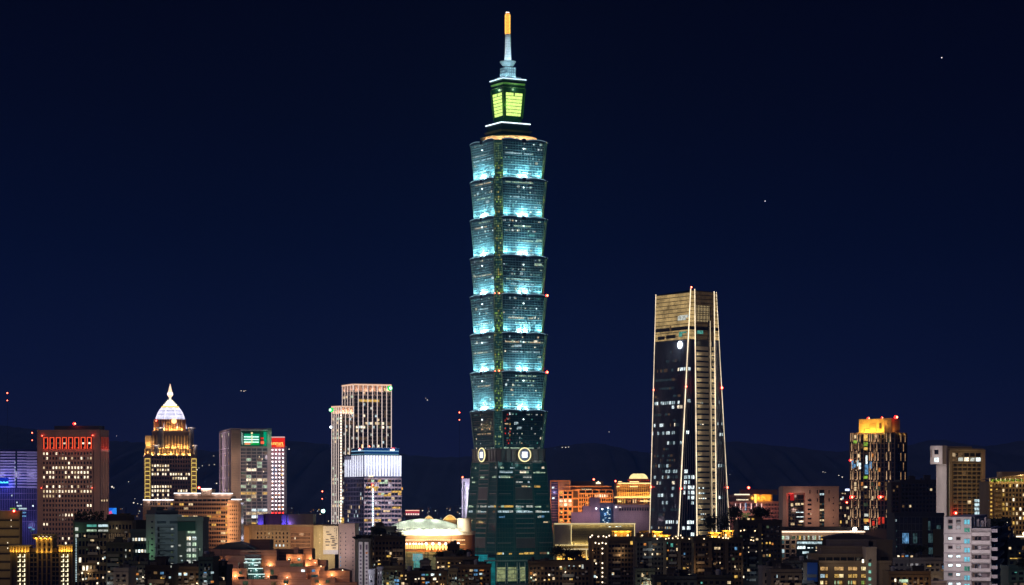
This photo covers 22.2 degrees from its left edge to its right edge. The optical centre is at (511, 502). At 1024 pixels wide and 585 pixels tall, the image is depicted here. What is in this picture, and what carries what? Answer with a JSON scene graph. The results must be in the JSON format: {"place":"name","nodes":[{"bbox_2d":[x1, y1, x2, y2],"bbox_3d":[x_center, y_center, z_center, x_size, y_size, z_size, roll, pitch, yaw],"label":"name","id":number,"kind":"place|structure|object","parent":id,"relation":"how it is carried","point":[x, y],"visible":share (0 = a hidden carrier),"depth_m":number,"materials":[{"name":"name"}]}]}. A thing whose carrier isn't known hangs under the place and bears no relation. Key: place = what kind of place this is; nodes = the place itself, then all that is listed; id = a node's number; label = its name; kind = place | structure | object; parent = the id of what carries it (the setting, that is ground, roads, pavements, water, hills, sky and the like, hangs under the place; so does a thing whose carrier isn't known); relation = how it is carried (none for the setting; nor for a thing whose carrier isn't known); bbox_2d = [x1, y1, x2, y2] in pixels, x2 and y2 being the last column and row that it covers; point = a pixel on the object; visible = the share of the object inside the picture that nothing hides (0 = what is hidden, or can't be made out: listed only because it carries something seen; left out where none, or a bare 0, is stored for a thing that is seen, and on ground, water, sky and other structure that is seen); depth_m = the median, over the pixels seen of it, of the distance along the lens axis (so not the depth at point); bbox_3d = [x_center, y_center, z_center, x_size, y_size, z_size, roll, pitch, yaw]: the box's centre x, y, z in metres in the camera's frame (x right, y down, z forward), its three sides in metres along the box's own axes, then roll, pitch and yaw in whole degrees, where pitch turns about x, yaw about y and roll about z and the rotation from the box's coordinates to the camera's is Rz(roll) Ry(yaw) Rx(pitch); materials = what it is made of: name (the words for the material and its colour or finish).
{"place":"outdoors","nodes":[
{"label":"outdoors","id":0,"kind":"place"},
{"bbox_2d":[7,392,7,448],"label":"radio mast","id":1,"kind":"object","parent":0,"point":[7,420],"visible":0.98,"depth_m":4799.75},
{"bbox_2d":[0,510,22,584],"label":"office block","id":2,"kind":"structure","parent":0,"point":[10,527],"depth_m":1330.00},
{"bbox_2d":[0,519,18,578],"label":"ribbon window","id":3,"kind":"structure","parent":2,"relation":"in","point":[0,519],"depth_m":1329.86,"materials":[{"name":"black glass"}]},
{"bbox_2d":[0,449,36,547],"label":"office tower","id":4,"kind":"structure","parent":0,"point":[18,479],"depth_m":2429.60,"materials":[{"name":"blue glass"}]},
{"bbox_2d":[8,534,72,584],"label":"residential tower","id":5,"kind":"structure","parent":0,"point":[46,560],"depth_m":1019.70,"materials":[{"name":"brown concrete"}]},
{"bbox_2d":[37,423,108,546],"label":"office tower","id":6,"kind":"structure","parent":0,"point":[72,469],"depth_m":2176.27,"materials":[{"name":"brown glass"}]},
{"bbox_2d":[43,452,91,543],"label":"window","id":7,"kind":"structure","parent":6,"relation":"in","point":[49,452],"depth_m":2176.04,"materials":[{"name":"black glass"}]},
{"bbox_2d":[73,510,135,584],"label":"apartment building","id":8,"kind":"structure","parent":0,"point":[92,536],"depth_m":959.50,"materials":[{"name":"black concrete"}]},
{"bbox_2d":[109,525,130,541],"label":"window","id":9,"kind":"structure","parent":8,"relation":"in","point":[109,525],"depth_m":959.97,"materials":[{"name":"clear glass"}]},
{"bbox_2d":[106,526,134,584],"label":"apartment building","id":10,"kind":"structure","parent":0,"point":[119,550],"depth_m":879.65,"materials":[{"name":"concrete"}]},
{"bbox_2d":[113,561,136,584],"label":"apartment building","id":11,"kind":"structure","parent":0,"point":[124,573],"depth_m":639.82,"materials":[{"name":"grey concrete"}]},
{"bbox_2d":[130,520,145,555],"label":"apartment building","id":12,"kind":"structure","parent":0,"point":[138,535],"depth_m":884.82,"materials":[{"name":"black glass"}]},
{"bbox_2d":[128,540,154,584],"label":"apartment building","id":13,"kind":"structure","parent":0,"point":[141,561],"depth_m":699.82,"materials":[{"name":"black concrete"}]},
{"bbox_2d":[145,543,178,584],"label":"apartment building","id":14,"kind":"structure","parent":0,"point":[160,570],"depth_m":659.82,"materials":[{"name":"black concrete"}]},
{"bbox_2d":[145,507,181,563],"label":"apartment building","id":15,"kind":"structure","parent":0,"point":[161,528],"depth_m":862.54,"materials":[{"name":"green concrete"}]},
{"bbox_2d":[144,385,197,498],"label":"domed tower","id":16,"kind":"structure","parent":0,"point":[170,462],"depth_m":2501.49,"materials":[{"name":"brown glass"}]},
{"bbox_2d":[145,460,149,498],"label":"bay window","id":17,"kind":"structure","parent":16,"relation":"in","point":[146,469],"depth_m":2499.11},
{"bbox_2d":[152,456,189,498],"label":"window","id":18,"kind":"structure","parent":16,"relation":"in","point":[152,456],"depth_m":2499.72,"materials":[{"name":"black glass"}]},
{"bbox_2d":[192,460,195,490],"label":"bay window","id":19,"kind":"structure","parent":16,"relation":"in","point":[193,469],"depth_m":2506.44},
{"bbox_2d":[177,546,200,584],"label":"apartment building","id":20,"kind":"structure","parent":0,"point":[188,573],"depth_m":689.82,"materials":[{"name":"black concrete"}]},
{"bbox_2d":[177,517,208,563],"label":"apartment building","id":21,"kind":"structure","parent":0,"point":[193,533],"depth_m":835.00,"materials":[{"name":"green concrete"}]},
{"bbox_2d":[198,538,219,584],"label":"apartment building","id":22,"kind":"structure","parent":0,"point":[208,567],"depth_m":639.82,"materials":[{"name":"black concrete"}]},
{"bbox_2d":[219,556,232,584],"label":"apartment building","id":23,"kind":"structure","parent":0,"point":[225,573],"depth_m":656.28,"materials":[{"name":"black concrete"}]},
{"bbox_2d":[219,428,271,524],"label":"office tower","id":24,"kind":"structure","parent":0,"point":[245,464],"depth_m":2334.18,"materials":[{"name":"grey glass"}]},
{"bbox_2d":[241,448,266,524],"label":"window","id":25,"kind":"structure","parent":24,"relation":"in","point":[248,504],"depth_m":2335.12,"materials":[{"name":"black glass"}]},
{"bbox_2d":[272,437,286,512],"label":"hotel block","id":26,"kind":"structure","parent":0,"point":[279,476],"depth_m":2419.54,"materials":[{"name":"white glass"}]},
{"bbox_2d":[209,539,357,584],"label":"building","id":27,"kind":"structure","parent":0,"point":[259,562],"depth_m":1313.93,"materials":[{"name":"brown concrete"}]},
{"bbox_2d":[318,508,324,523],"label":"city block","id":28,"kind":"structure","parent":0,"point":[321,517],"depth_m":4346.39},
{"bbox_2d":[329,405,353,523],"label":"skyscraper","id":29,"kind":"structure","parent":0,"point":[342,431],"depth_m":2582.56,"materials":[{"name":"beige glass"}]},
{"bbox_2d":[333,414,352,523],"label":"window","id":30,"kind":"structure","parent":29,"relation":"in","point":[333,414],"depth_m":2582.85,"materials":[{"name":"black glass"}]},
{"bbox_2d":[358,535,372,584],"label":"apartment building","id":31,"kind":"structure","parent":0,"point":[365,554],"depth_m":919.54,"materials":[{"name":"grey concrete"}]},
{"bbox_2d":[342,383,391,447],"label":"skyscraper","id":32,"kind":"structure","parent":0,"point":[371,404],"depth_m":2627.91,"materials":[{"name":"beige concrete"}]},
{"bbox_2d":[343,392,390,446],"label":"window","id":33,"kind":"structure","parent":32,"relation":"in","point":[381,393],"depth_m":2628.01,"materials":[{"name":"black glass"}]},
{"bbox_2d":[344,445,402,534],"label":"office tower","id":34,"kind":"structure","parent":0,"point":[373,488],"depth_m":2450.78,"materials":[{"name":"grey glass"}]},
{"bbox_2d":[346,479,400,534],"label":"window","id":35,"kind":"structure","parent":34,"relation":"in","point":[376,485],"depth_m":2450.17,"materials":[{"name":"black glass"}]},
{"bbox_2d":[377,566,383,584],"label":"apartment building","id":36,"kind":"structure","parent":0,"point":[379,575],"depth_m":712.00,"materials":[{"name":"grey concrete"}]},
{"bbox_2d":[370,513,396,568],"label":"apartment building","id":37,"kind":"structure","parent":0,"point":[389,529],"depth_m":1079.82,"materials":[{"name":"black concrete"}]},
{"bbox_2d":[374,521,405,584],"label":"apartment building","id":38,"kind":"structure","parent":0,"point":[385,545],"depth_m":959.65,"materials":[{"name":"black concrete"}]},
{"bbox_2d":[370,526,385,535],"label":"tree","id":39,"kind":"object","parent":38,"relation":"on","point":[377,530],"visible":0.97,"depth_m":973.26,"materials":[{"name":"plant"}]},
{"bbox_2d":[376,549,404,584],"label":"apartment building","id":40,"kind":"structure","parent":0,"point":[393,572],"depth_m":719.82,"materials":[{"name":"black concrete"}]},
{"bbox_2d":[405,510,419,519],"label":"pavilion","id":41,"kind":"structure","parent":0,"point":[411,514],"depth_m":3100.00,"materials":[{"name":"red"}]},
{"bbox_2d":[419,558,430,567],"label":"apartment building","id":42,"kind":"structure","parent":0,"point":[425,562],"depth_m":899.82,"materials":[{"name":"black concrete"}]},
{"bbox_2d":[404,566,448,584],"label":"apartment building","id":43,"kind":"structure","parent":0,"point":[425,575],"depth_m":739.82,"materials":[{"name":"black concrete"}]},
{"bbox_2d":[432,509,438,519],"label":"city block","id":44,"kind":"structure","parent":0,"point":[435,513],"depth_m":4018.84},
{"bbox_2d":[446,506,452,514],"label":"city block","id":45,"kind":"structure","parent":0,"point":[449,510],"depth_m":5431.82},
{"bbox_2d":[443,515,456,524],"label":"arched hall","id":46,"kind":"structure","parent":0,"point":[451,519],"depth_m":2349.60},
{"bbox_2d":[448,565,458,584],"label":"apartment building","id":47,"kind":"structure","parent":0,"point":[453,574],"depth_m":759.82,"materials":[{"name":"grey concrete"}]},
{"bbox_2d":[447,540,462,555],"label":"apartment building","id":48,"kind":"structure","parent":0,"point":[453,545],"depth_m":999.82,"materials":[{"name":"black concrete"}]},
{"bbox_2d":[435,541,478,584],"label":"apartment building","id":49,"kind":"structure","parent":0,"point":[447,560],"depth_m":929.82,"materials":[{"name":"black concrete"}]},
{"bbox_2d":[454,549,473,555],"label":"tree","id":50,"kind":"object","parent":49,"relation":"on","point":[459,552],"visible":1,"depth_m":944.45,"materials":[{"name":"plant"}]},
{"bbox_2d":[455,505,460,518],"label":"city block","id":51,"kind":"structure","parent":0,"point":[456,511],"depth_m":5420.29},
{"bbox_2d":[459,412,459,517],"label":"radio mast","id":52,"kind":"object","parent":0,"point":[459,464],"visible":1,"depth_m":4799.75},
{"bbox_2d":[462,476,469,517],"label":"residential slab","id":53,"kind":"structure","parent":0,"point":[465,486],"depth_m":2620.00,"materials":[{"name":"white concrete"}]},
{"bbox_2d":[463,482,464,517],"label":"stair window","id":54,"kind":"structure","parent":53,"relation":"in","point":[463,482],"depth_m":2619.68,"materials":[{"name":"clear glass"}]},
{"bbox_2d":[456,549,491,584],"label":"apartment building","id":55,"kind":"structure","parent":0,"point":[476,572],"depth_m":779.65,"materials":[{"name":"black concrete"}]},
{"bbox_2d":[466,12,552,583],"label":"skyscraper","id":56,"kind":"structure","parent":0,"point":[508,510],"depth_m":2309.09,"materials":[{"name":"teal glass"}]},
{"bbox_2d":[0,425,1023,523],"bbox_3d":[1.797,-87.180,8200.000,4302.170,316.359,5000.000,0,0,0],"label":"hills","id":57,"kind":"structure","parent":0,"point":[431,482],"depth_m":7333.37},
{"bbox_2d":[496,583,527,584],"bbox_3d":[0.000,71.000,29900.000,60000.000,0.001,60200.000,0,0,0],"label":"ground","id":58,"kind":"structure","parent":0,"point":[514,584],"depth_m":2265.56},
{"bbox_2d":[143,486,243,548],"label":"hotel block","id":59,"kind":"structure","parent":58,"relation":"on","point":[224,512],"depth_m":1978.00,"materials":[{"name":"brown concrete"}]},
{"bbox_2d":[150,499,224,545],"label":"window","id":60,"kind":"structure","parent":59,"relation":"in","point":[176,508],"depth_m":1978.41,"materials":[{"name":"black glass"}]},
{"bbox_2d":[244,513,358,581],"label":"government block","id":61,"kind":"structure","parent":58,"relation":"on","point":[335,545],"depth_m":1719.54,"materials":[{"name":"beige concrete"}]},
{"bbox_2d":[291,533,309,546],"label":"window","id":62,"kind":"structure","parent":61,"relation":"in","point":[304,533],"depth_m":1719.71,"materials":[{"name":"brown glass"}]},
{"bbox_2d":[368,569,375,584],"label":"apartment building","id":63,"kind":"structure","parent":58,"relation":"on","point":[372,576],"depth_m":910.00,"materials":[{"name":"grey concrete"}]},
{"bbox_2d":[391,518,475,569],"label":"arena","id":64,"kind":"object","parent":58,"relation":"on","point":[426,538],"visible":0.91,"depth_m":1983.00,"materials":[{"name":"beige glass"}]},
{"bbox_2d":[475,553,495,584],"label":"glass podium","id":65,"kind":"object","parent":58,"relation":"on","point":[489,557],"visible":0.32,"depth_m":2214.80,"materials":[{"name":"teal glass"}]},
{"bbox_2d":[553,523,634,559],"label":"mall block","id":66,"kind":"structure","parent":58,"relation":"on","point":[571,534],"depth_m":2259.25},
{"bbox_2d":[887,475,935,512],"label":"residential tower","id":67,"kind":"structure","parent":58,"relation":"on","point":[911,494],"depth_m":1559.94,"materials":[{"name":"black concrete"}]},
{"bbox_2d":[893,484,924,511],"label":"window","id":68,"kind":"structure","parent":67,"relation":"in","point":[913,484],"depth_m":1560.09,"materials":[{"name":"black glass"}]},
{"bbox_2d":[1001,537,1023,564],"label":"apartment building","id":69,"kind":"structure","parent":58,"relation":"on","point":[1013,547],"depth_m":979.82,"materials":[{"name":"black concrete"}]},
{"bbox_2d":[0,0,1023,457],"label":"sky","id":70,"kind":"structure","parent":0,"point":[212,201],"materials":[{"name":"blue"}]},
{"bbox_2d":[528,545,589,584],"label":"apartment building","id":71,"kind":"structure","parent":0,"point":[566,571],"depth_m":929.65,"materials":[{"name":"brown concrete"}]},
{"bbox_2d":[545,544,576,560],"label":"tree","id":72,"kind":"object","parent":71,"relation":"on","point":[560,550],"visible":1,"depth_m":944.64,"materials":[{"name":"green plant"}]},
{"bbox_2d":[563,549,583,558],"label":"tree","id":73,"kind":"object","parent":71,"relation":"on","point":[579,552],"visible":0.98,"depth_m":946.89,"materials":[{"name":"green plant"}]},
{"bbox_2d":[550,478,612,528],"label":"hotel block","id":74,"kind":"structure","parent":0,"point":[566,499],"depth_m":2639.94,"materials":[{"name":"orange concrete"}]},
{"bbox_2d":[588,531,632,584],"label":"residential tower","id":75,"kind":"structure","parent":0,"point":[610,558],"depth_m":1159.82,"materials":[{"name":"black concrete"}]},
{"bbox_2d":[594,548,598,584],"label":"window","id":76,"kind":"structure","parent":75,"relation":"in","point":[597,548],"depth_m":1159.93,"materials":[{"name":"black glass"}]},
{"bbox_2d":[571,497,649,535],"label":"mall block","id":77,"kind":"structure","parent":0,"point":[595,511],"depth_m":2560.88,"materials":[{"name":"purple concrete"}]},
{"bbox_2d":[614,474,650,504],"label":"domed hall","id":78,"kind":"structure","parent":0,"point":[635,490],"depth_m":2759.10,"materials":[{"name":"beige glass"}]},
{"bbox_2d":[633,553,654,584],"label":"house","id":79,"kind":"structure","parent":0,"point":[642,572],"depth_m":799.82,"materials":[{"name":"grey concrete"}]},
{"bbox_2d":[632,527,690,573],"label":"residential tower","id":80,"kind":"structure","parent":0,"point":[658,547],"depth_m":1079.50,"materials":[{"name":"black concrete"}]},
{"bbox_2d":[655,543,690,573],"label":"window","id":81,"kind":"structure","parent":80,"relation":"in","point":[662,543],"depth_m":1079.85,"materials":[{"name":"black glass"}]},
{"bbox_2d":[651,555,696,584],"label":"house","id":82,"kind":"structure","parent":0,"point":[673,576],"depth_m":689.82,"materials":[{"name":"black concrete"}]},
{"bbox_2d":[649,286,729,536],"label":"skyscraper","id":83,"kind":"structure","parent":0,"point":[689,487],"depth_m":2475.62,"materials":[{"name":"black glass"}]},
{"bbox_2d":[700,514,718,531],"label":"tree","id":84,"kind":"object","parent":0,"point":[709,524],"visible":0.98,"depth_m":1094.09,"materials":[{"name":"green plant"}]},
{"bbox_2d":[692,554,732,584],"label":"house","id":85,"kind":"structure","parent":0,"point":[718,577],"depth_m":699.94,"materials":[{"name":"black concrete"}]},
{"bbox_2d":[691,525,743,584],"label":"residential tower","id":86,"kind":"structure","parent":0,"point":[712,549],"depth_m":1064.50,"materials":[{"name":"black concrete"}]},
{"bbox_2d":[702,543,740,583],"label":"window","id":87,"kind":"structure","parent":86,"relation":"in","point":[703,549],"depth_m":1064.93,"materials":[{"name":"black glass"}]},
{"bbox_2d":[705,513,737,534],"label":"tree","id":88,"kind":"object","parent":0,"point":[725,520],"visible":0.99,"depth_m":1091.84,"materials":[{"name":"green plant"}]},
{"bbox_2d":[728,486,778,536],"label":"hotel block","id":89,"kind":"structure","parent":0,"point":[748,499],"depth_m":2659.94,"materials":[{"name":"brown concrete"}]},
{"bbox_2d":[757,503,778,519],"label":"window","id":90,"kind":"structure","parent":89,"relation":"in","point":[757,503],"depth_m":2659.64,"materials":[{"name":"black glass"}]},
{"bbox_2d":[733,515,781,584],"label":"residential tower","id":91,"kind":"structure","parent":0,"point":[762,541],"depth_m":1099.50,"materials":[{"name":"black concrete"}]},
{"bbox_2d":[724,504,743,519],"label":"tree","id":92,"kind":"object","parent":91,"relation":"on","point":[733,510],"visible":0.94,"depth_m":1110.76,"materials":[{"name":"green plant"}]},
{"bbox_2d":[740,526,776,575],"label":"window","id":93,"kind":"structure","parent":91,"relation":"in","point":[744,560],"depth_m":1099.81,"materials":[{"name":"black glass"}]},
{"bbox_2d":[746,505,772,519],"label":"tree","id":94,"kind":"object","parent":91,"relation":"on","point":[757,511],"visible":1,"depth_m":1110.60,"materials":[{"name":"green plant"}]},
{"bbox_2d":[758,559,793,584],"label":"house","id":95,"kind":"structure","parent":0,"point":[762,574],"depth_m":765.63,"materials":[{"name":"black concrete"}]},
{"bbox_2d":[766,549,801,584],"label":"house","id":96,"kind":"structure","parent":0,"point":[786,574],"depth_m":719.82,"materials":[{"name":"grey concrete"}]},
{"bbox_2d":[782,553,818,584],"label":"house","id":97,"kind":"structure","parent":0,"point":[810,571],"depth_m":829.10,"materials":[{"name":"grey concrete"}]},
{"bbox_2d":[779,486,838,526],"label":"office block","id":98,"kind":"structure","parent":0,"point":[808,506],"depth_m":1800.00,"materials":[{"name":"brown concrete"}]},
{"bbox_2d":[819,490,823,526],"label":"stair window","id":99,"kind":"structure","parent":98,"relation":"in","point":[821,500],"depth_m":1800.04,"materials":[{"name":"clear glass"}]},
{"bbox_2d":[782,527,865,562],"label":"office block","id":100,"kind":"structure","parent":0,"point":[803,541],"depth_m":1159.54,"materials":[{"name":"grey glass"}]},
{"bbox_2d":[839,503,848,526],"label":"hotel block","id":101,"kind":"structure","parent":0,"point":[843,514],"depth_m":2199.65,"materials":[{"name":"brown concrete"}]},
{"bbox_2d":[839,489,848,503],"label":"office block","id":102,"kind":"structure","parent":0,"point":[843,496],"depth_m":2499.65,"materials":[{"name":"grey glass"}]},
{"bbox_2d":[807,533,892,584],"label":"apartment building","id":103,"kind":"structure","parent":0,"point":[851,559],"depth_m":842.77,"materials":[{"name":"grey concrete"}]},
{"bbox_2d":[818,557,862,560],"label":"strip window","id":104,"kind":"structure","parent":103,"relation":"in","point":[819,558],"depth_m":845.72,"materials":[{"name":"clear glass"}]},
{"bbox_2d":[849,416,906,538],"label":"residential tower","id":105,"kind":"structure","parent":0,"point":[877,455],"depth_m":2008.81,"materials":[{"name":"brown concrete"}]},
{"bbox_2d":[851,434,900,528],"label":"window","id":106,"kind":"structure","parent":105,"relation":"in","point":[865,451],"depth_m":2008.58,"materials":[{"name":"black glass"}]},
{"bbox_2d":[882,553,930,584],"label":"house","id":107,"kind":"structure","parent":0,"point":[917,575],"depth_m":799.82,"materials":[{"name":"brown concrete"}]},
{"bbox_2d":[886,513,943,556],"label":"office block","id":108,"kind":"structure","parent":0,"point":[905,529],"depth_m":1189.94,"materials":[{"name":"black glass"}]},
{"bbox_2d":[902,533,908,542],"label":"window","id":109,"kind":"structure","parent":108,"relation":"in","point":[905,536],"depth_m":1189.75,"materials":[{"name":"blue glass"}]},
{"bbox_2d":[893,542,943,579],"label":"house","id":110,"kind":"structure","parent":0,"point":[934,565],"depth_m":899.82,"materials":[{"name":"grey concrete"}]},
{"bbox_2d":[931,578,947,584],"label":"house","id":111,"kind":"structure","parent":0,"point":[935,581],"depth_m":829.82,"materials":[{"name":"brown concrete"}]},
{"bbox_2d":[930,445,985,516],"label":"office tower","id":112,"kind":"structure","parent":0,"point":[960,473],"depth_m":1423.92,"materials":[{"name":"grey concrete"}]},
{"bbox_2d":[953,492,975,513],"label":"window","id":113,"kind":"structure","parent":112,"relation":"in","point":[973,498],"depth_m":1427.08,"materials":[{"name":"glass"}]},
{"bbox_2d":[943,514,1012,584],"bbox_3d":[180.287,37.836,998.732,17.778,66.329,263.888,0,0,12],"label":"apartment building","id":114,"kind":"structure","parent":0,"point":[973,552],"depth_m":870.93,"materials":[{"name":"grey concrete"}]},
{"bbox_2d":[986,516,1014,530],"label":"tree","id":115,"kind":"object","parent":114,"relation":"on","point":[1002,521],"visible":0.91,"depth_m":903.08,"materials":[{"name":"green plant"}]},
{"bbox_2d":[979,472,1023,536],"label":"residential tower","id":116,"kind":"structure","parent":0,"point":[1001,495],"depth_m":1329.82,"materials":[{"name":"beige concrete"}]},
{"bbox_2d":[1003,484,1023,533],"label":"window","id":117,"kind":"structure","parent":116,"relation":"in","point":[1023,484],"depth_m":1329.86,"materials":[{"name":"black glass"}]},
{"bbox_2d":[1000,560,1023,584],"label":"house","id":118,"kind":"structure","parent":0,"point":[1012,574],"depth_m":799.94,"materials":[{"name":"grey concrete"}]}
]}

